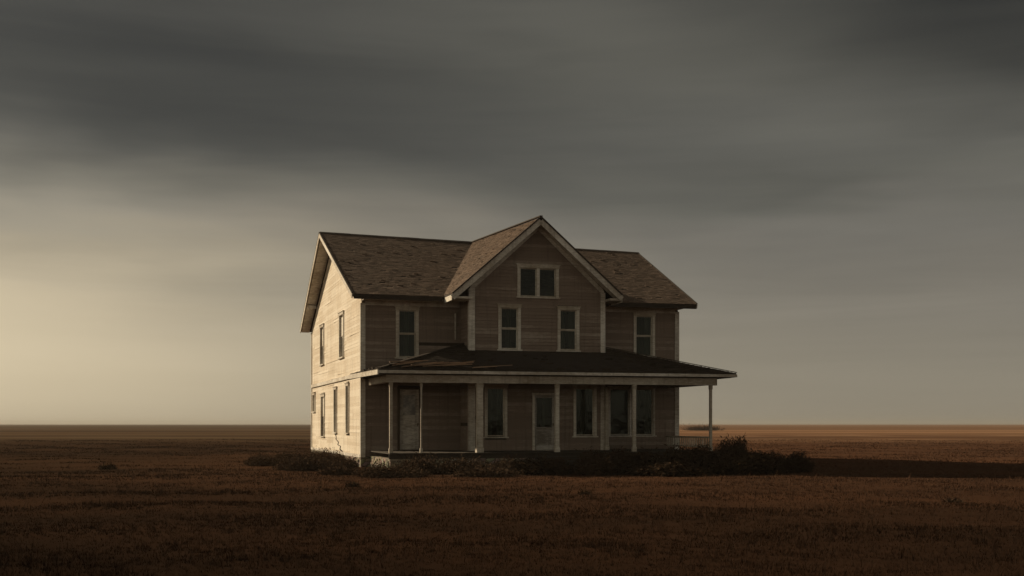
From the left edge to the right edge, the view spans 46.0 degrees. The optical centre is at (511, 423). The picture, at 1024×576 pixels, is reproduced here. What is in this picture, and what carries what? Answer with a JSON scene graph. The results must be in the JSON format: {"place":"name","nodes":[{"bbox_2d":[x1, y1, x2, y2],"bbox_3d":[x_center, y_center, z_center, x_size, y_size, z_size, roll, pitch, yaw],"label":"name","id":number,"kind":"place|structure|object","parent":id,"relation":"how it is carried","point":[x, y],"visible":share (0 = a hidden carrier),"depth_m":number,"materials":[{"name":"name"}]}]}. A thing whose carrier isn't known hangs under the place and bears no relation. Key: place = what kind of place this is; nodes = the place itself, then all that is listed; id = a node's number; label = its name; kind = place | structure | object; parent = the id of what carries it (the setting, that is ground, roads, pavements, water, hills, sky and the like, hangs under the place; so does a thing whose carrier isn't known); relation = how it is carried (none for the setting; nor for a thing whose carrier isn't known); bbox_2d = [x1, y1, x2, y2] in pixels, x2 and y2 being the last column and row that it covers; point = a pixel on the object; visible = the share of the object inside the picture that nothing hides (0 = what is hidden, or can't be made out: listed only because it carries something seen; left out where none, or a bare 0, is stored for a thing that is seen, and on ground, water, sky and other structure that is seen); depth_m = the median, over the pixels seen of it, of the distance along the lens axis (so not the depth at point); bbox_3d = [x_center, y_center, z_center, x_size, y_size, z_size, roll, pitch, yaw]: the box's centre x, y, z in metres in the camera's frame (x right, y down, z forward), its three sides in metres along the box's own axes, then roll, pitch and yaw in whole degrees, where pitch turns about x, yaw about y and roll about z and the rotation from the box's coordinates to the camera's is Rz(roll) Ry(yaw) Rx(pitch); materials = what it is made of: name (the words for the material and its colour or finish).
{"place":"outdoors","nodes":[
{"label":"outdoors","id":0,"kind":"place"},
{"bbox_2d":[0,424,1023,575],"bbox_3d":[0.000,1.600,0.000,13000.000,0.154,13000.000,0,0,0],"label":"ground","id":1,"kind":"structure","parent":0,"point":[936,433],"depth_m":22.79,"materials":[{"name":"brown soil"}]},
{"bbox_2d":[96,463,116,469],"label":"grass tuft","id":2,"kind":"object","parent":1,"relation":"on","point":[110,466],"visible":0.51,"depth_m":42.35,"materials":[{"name":"brown plant"}]},
{"bbox_2d":[242,452,288,465],"bbox_3d":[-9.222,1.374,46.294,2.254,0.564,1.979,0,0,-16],"label":"weed mound","id":3,"kind":"object","parent":1,"relation":"on","point":[263,460],"visible":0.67,"depth_m":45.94,"materials":[{"name":"brown plant"}]},
{"bbox_2d":[270,448,306,459],"bbox_3d":[-8.884,1.324,49.854,2.362,0.710,1.845,0,0,-38],"label":"weed mound","id":4,"kind":"object","parent":1,"relation":"on","point":[288,453],"visible":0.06,"depth_m":49.32,"materials":[{"name":"brown plant"}]},
{"bbox_2d":[271,452,346,470],"bbox_3d":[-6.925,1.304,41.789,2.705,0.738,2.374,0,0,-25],"label":"weed mound","id":5,"kind":"object","parent":1,"relation":"on","point":[300,464],"visible":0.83,"depth_m":41.40,"materials":[{"name":"brown plant"}]},
{"bbox_2d":[296,447,344,459],"bbox_3d":[-7.425,1.269,48.711,2.705,0.825,2.374,0,0,22],"label":"weed mound","id":6,"kind":"object","parent":1,"relation":"on","point":[315,453],"visible":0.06,"depth_m":48.67,"materials":[{"name":"brown plant"}]},
{"bbox_2d":[317,449,358,465],"bbox_3d":[-6.488,1.304,45.461,1.817,0.750,1.419,0,0,-7],"label":"weed mound","id":7,"kind":"object","parent":1,"relation":"on","point":[336,457],"visible":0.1,"depth_m":45.23,"materials":[{"name":"brown plant"}]},
{"bbox_2d":[313,464,364,474],"bbox_3d":[-5.271,1.455,38.633,2.180,0.395,1.703,0,0,-34],"label":"weed mound","id":8,"kind":"object","parent":1,"relation":"on","point":[336,470],"visible":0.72,"depth_m":38.10,"materials":[{"name":"brown plant"}]},
{"bbox_2d":[323,458,358,468],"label":"weed mound","id":9,"kind":"object","parent":1,"relation":"on","point":[350,465],"visible":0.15,"depth_m":43.16,"materials":[{"name":"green plant"}]},
{"bbox_2d":[345,481,360,486],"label":"grass tuft","id":10,"kind":"object","parent":1,"relation":"on","point":[350,484],"visible":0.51,"depth_m":30.50,"materials":[{"name":"brown plant"}]},
{"bbox_2d":[351,462,433,477],"bbox_3d":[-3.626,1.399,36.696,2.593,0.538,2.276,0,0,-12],"label":"weed mound","id":11,"kind":"object","parent":1,"relation":"on","point":[377,472],"visible":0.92,"depth_m":36.33,"materials":[{"name":"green plant"}]},
{"bbox_2d":[393,451,460,474],"bbox_3d":[-2.626,1.264,39.094,2.705,0.825,2.374,0,0,-15],"label":"weed mound","id":12,"kind":"object","parent":1,"relation":"on","point":[422,463],"visible":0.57,"depth_m":38.70,"materials":[{"name":"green plant"}]},
{"bbox_2d":[447,454,512,472],"bbox_3d":[-1.056,1.305,39.109,2.362,0.750,1.845,0,0,-7],"label":"weed mound","id":13,"kind":"object","parent":1,"relation":"on","point":[463,463],"visible":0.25,"depth_m":38.72,"materials":[{"name":"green plant"}]},
{"bbox_2d":[452,463,521,476],"bbox_3d":[-0.805,1.416,37.105,2.458,0.490,2.305,0,0,28],"label":"weed mound","id":14,"kind":"object","parent":1,"relation":"on","point":[482,472],"visible":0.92,"depth_m":36.52,"materials":[{"name":"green plant"}]},
{"bbox_2d":[487,452,532,471],"bbox_3d":[0.178,1.292,38.994,2.254,0.782,1.979,0,0,-17],"label":"weed mound","id":15,"kind":"object","parent":1,"relation":"on","point":[503,462],"visible":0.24,"depth_m":38.64,"materials":[{"name":"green plant"}]},
{"bbox_2d":[300,215,736,470],"bbox_3d":[-0.667,-3.142,51.520,14.603,10.083,21.202,0,0,-16],"label":"farmhouse","id":16,"kind":"object","parent":1,"relation":"on","point":[535,336],"visible":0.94,"depth_m":45.04,"materials":[{"name":"white paint"}]},
{"bbox_2d":[311,392,315,412],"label":"window","id":17,"kind":"structure","parent":16,"relation":"in","point":[313,393],"depth_m":57.93,"materials":[{"name":"white paint"}]},
{"bbox_2d":[319,323,323,365],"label":"window","id":18,"kind":"structure","parent":16,"relation":"in","point":[321,326],"depth_m":55.66,"materials":[{"name":"white paint"}]},
{"bbox_2d":[319,393,324,436],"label":"window","id":19,"kind":"structure","parent":16,"relation":"in","point":[322,396],"depth_m":55.42,"materials":[{"name":"white paint"}]},
{"bbox_2d":[332,386,336,433],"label":"window","id":20,"kind":"structure","parent":16,"relation":"in","point":[335,387],"depth_m":51.26,"materials":[{"name":"white paint"}]},
{"bbox_2d":[337,310,343,358],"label":"window","id":21,"kind":"structure","parent":16,"relation":"in","point":[341,314],"depth_m":49.71,"materials":[{"name":"white paint"}]},
{"bbox_2d":[344,382,349,433],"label":"window","id":22,"kind":"structure","parent":16,"relation":"in","point":[347,387],"depth_m":47.95,"materials":[{"name":"white paint"}]},
{"bbox_2d":[394,306,419,358],"bbox_3d":[-3.916,-3.395,44.941,0.960,1.950,0.318,0,0,-16],"label":"window","id":23,"kind":"structure","parent":16,"relation":"in","point":[407,317],"depth_m":44.92,"materials":[{"name":"white paint"}]},
{"bbox_2d":[397,387,422,450],"bbox_3d":[-3.813,-0.165,44.915,0.960,2.430,0.170,0,0,-16],"label":"door","id":24,"kind":"structure","parent":16,"relation":"in","point":[408,400],"depth_m":44.93,"materials":[{"name":"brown wood"}]},
{"bbox_2d":[483,384,508,437],"bbox_3d":[-0.616,-0.470,44.442,0.960,1.980,0.318,0,0,-16],"label":"window","id":25,"kind":"structure","parent":16,"relation":"in","point":[495,417],"depth_m":44.42,"materials":[{"name":"white paint"}]},
{"bbox_2d":[497,304,522,350],"bbox_3d":[-0.116,-3.560,44.587,0.960,1.720,0.318,0,0,-16],"label":"window","id":26,"kind":"structure","parent":16,"relation":"in","point":[509,315],"depth_m":44.57,"materials":[{"name":"white paint"}]},
{"bbox_2d":[516,263,560,298],"bbox_3d":[0.960,-5.290,44.832,1.710,1.260,0.190,0,0,-16],"label":"window","id":27,"kind":"structure","parent":16,"relation":"in","point":[540,281],"depth_m":44.83,"materials":[{"name":"white paint"}]},
{"bbox_2d":[532,393,554,449],"bbox_3d":[1.203,-0.055,44.934,1.010,2.210,0.210,0,0,-16],"label":"door","id":28,"kind":"structure","parent":16,"relation":"in","point":[543,404],"depth_m":44.94,"materials":[{"name":"white paint"}]},
{"bbox_2d":[556,306,580,351],"bbox_3d":[2.081,-3.550,45.225,0.960,1.700,0.318,0,0,-16],"label":"window","id":29,"kind":"structure","parent":16,"relation":"in","point":[567,316],"depth_m":45.20,"materials":[{"name":"white paint"}]},
{"bbox_2d":[572,385,597,436],"bbox_3d":[2.716,-0.485,45.410,1.020,1.970,0.318,0,0,-16],"label":"window","id":30,"kind":"structure","parent":16,"relation":"in","point":[584,396],"depth_m":45.39,"materials":[{"name":"black glass"}]},
{"bbox_2d":[608,386,631,436],"bbox_3d":[4.216,-0.490,47.237,1.040,1.980,0.190,0,0,-16],"label":"window","id":31,"kind":"structure","parent":16,"relation":"in","point":[619,396],"depth_m":47.28,"materials":[{"name":"black glass"}]},
{"bbox_2d":[632,312,656,357],"bbox_3d":[5.176,-3.505,47.582,1.000,1.770,0.318,0,0,-16],"label":"window","id":32,"kind":"structure","parent":16,"relation":"in","point":[644,322],"depth_m":47.56,"materials":[{"name":"white paint"}]},
{"bbox_2d":[636,386,656,436],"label":"window","id":33,"kind":"structure","parent":16,"relation":"in","point":[645,395],"depth_m":47.57,"materials":[{"name":"black glass"}]},
{"bbox_2d":[510,453,574,474],"bbox_3d":[1.010,1.298,38.526,2.357,0.753,2.276,0,0,-23],"label":"bush","id":34,"kind":"object","parent":1,"relation":"on","point":[551,466],"visible":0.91,"depth_m":37.88,"materials":[{"name":"brown plant"}]},
{"bbox_2d":[577,488,590,494],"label":"grass tuft","id":35,"kind":"object","parent":1,"relation":"on","point":[583,492],"visible":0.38,"depth_m":27.40,"materials":[{"name":"brown plant"}]},
{"bbox_2d":[626,459,713,476],"bbox_3d":[4.940,1.361,37.642,2.750,0.584,2.655,0,0,24],"label":"bush","id":36,"kind":"object","parent":1,"relation":"on","point":[672,469],"visible":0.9,"depth_m":37.07,"materials":[{"name":"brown plant"}]},
{"bbox_2d":[656,441,719,471],"bbox_3d":[5.843,1.118,40.076,2.605,1.107,2.526,0,0,8],"label":"bush","id":37,"kind":"object","parent":1,"relation":"on","point":[693,456],"visible":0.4,"depth_m":39.68,"materials":[{"name":"brown plant"}]},
{"bbox_2d":[681,423,725,430],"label":"distant thicket","id":38,"kind":"object","parent":1,"relation":"on","point":[703,428],"visible":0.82,"depth_m":289.88,"materials":[{"name":"brown plant"}]},
{"bbox_2d":[714,432,751,459],"bbox_3d":[7.567,0.978,41.499,1.704,1.422,1.652,0,0,26],"label":"bush","id":39,"kind":"object","parent":1,"relation":"on","point":[736,447],"visible":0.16,"depth_m":41.25,"materials":[{"name":"brown plant"}]},
{"bbox_2d":[718,448,762,459],"bbox_3d":[7.939,1.206,41.402,2.062,0.942,1.991,0,0,-22],"label":"bush","id":40,"kind":"object","parent":1,"relation":"on","point":[753,453],"visible":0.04,"depth_m":40.91,"materials":[{"name":"brown plant"}]},
{"bbox_2d":[703,450,788,474],"bbox_3d":[7.564,1.239,38.729,3.006,0.839,2.915,0,0,0],"label":"bush","id":41,"kind":"object","parent":1,"relation":"on","point":[760,463],"visible":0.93,"depth_m":38.19,"materials":[{"name":"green plant"}]},
{"bbox_2d":[758,449,815,472],"bbox_3d":[9.070,1.244,39.962,2.405,0.839,2.332,0,0,-18],"label":"bush","id":42,"kind":"object","parent":1,"relation":"on","point":[797,463],"visible":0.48,"depth_m":39.62,"materials":[{"name":"brown plant"}]},
{"bbox_2d":[942,496,964,502],"bbox_3d":[9.054,1.573,24.747,0.578,0.187,0.690,0,0,5],"label":"grass tuft","id":43,"kind":"object","parent":1,"relation":"on","point":[953,499],"visible":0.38,"depth_m":24.71,"materials":[{"name":"brown plant"}]},
{"bbox_2d":[0,0,1023,423],"label":"sky","id":44,"kind":"structure","parent":0,"point":[835,187],"materials":[{"name":"grey"}]}
]}

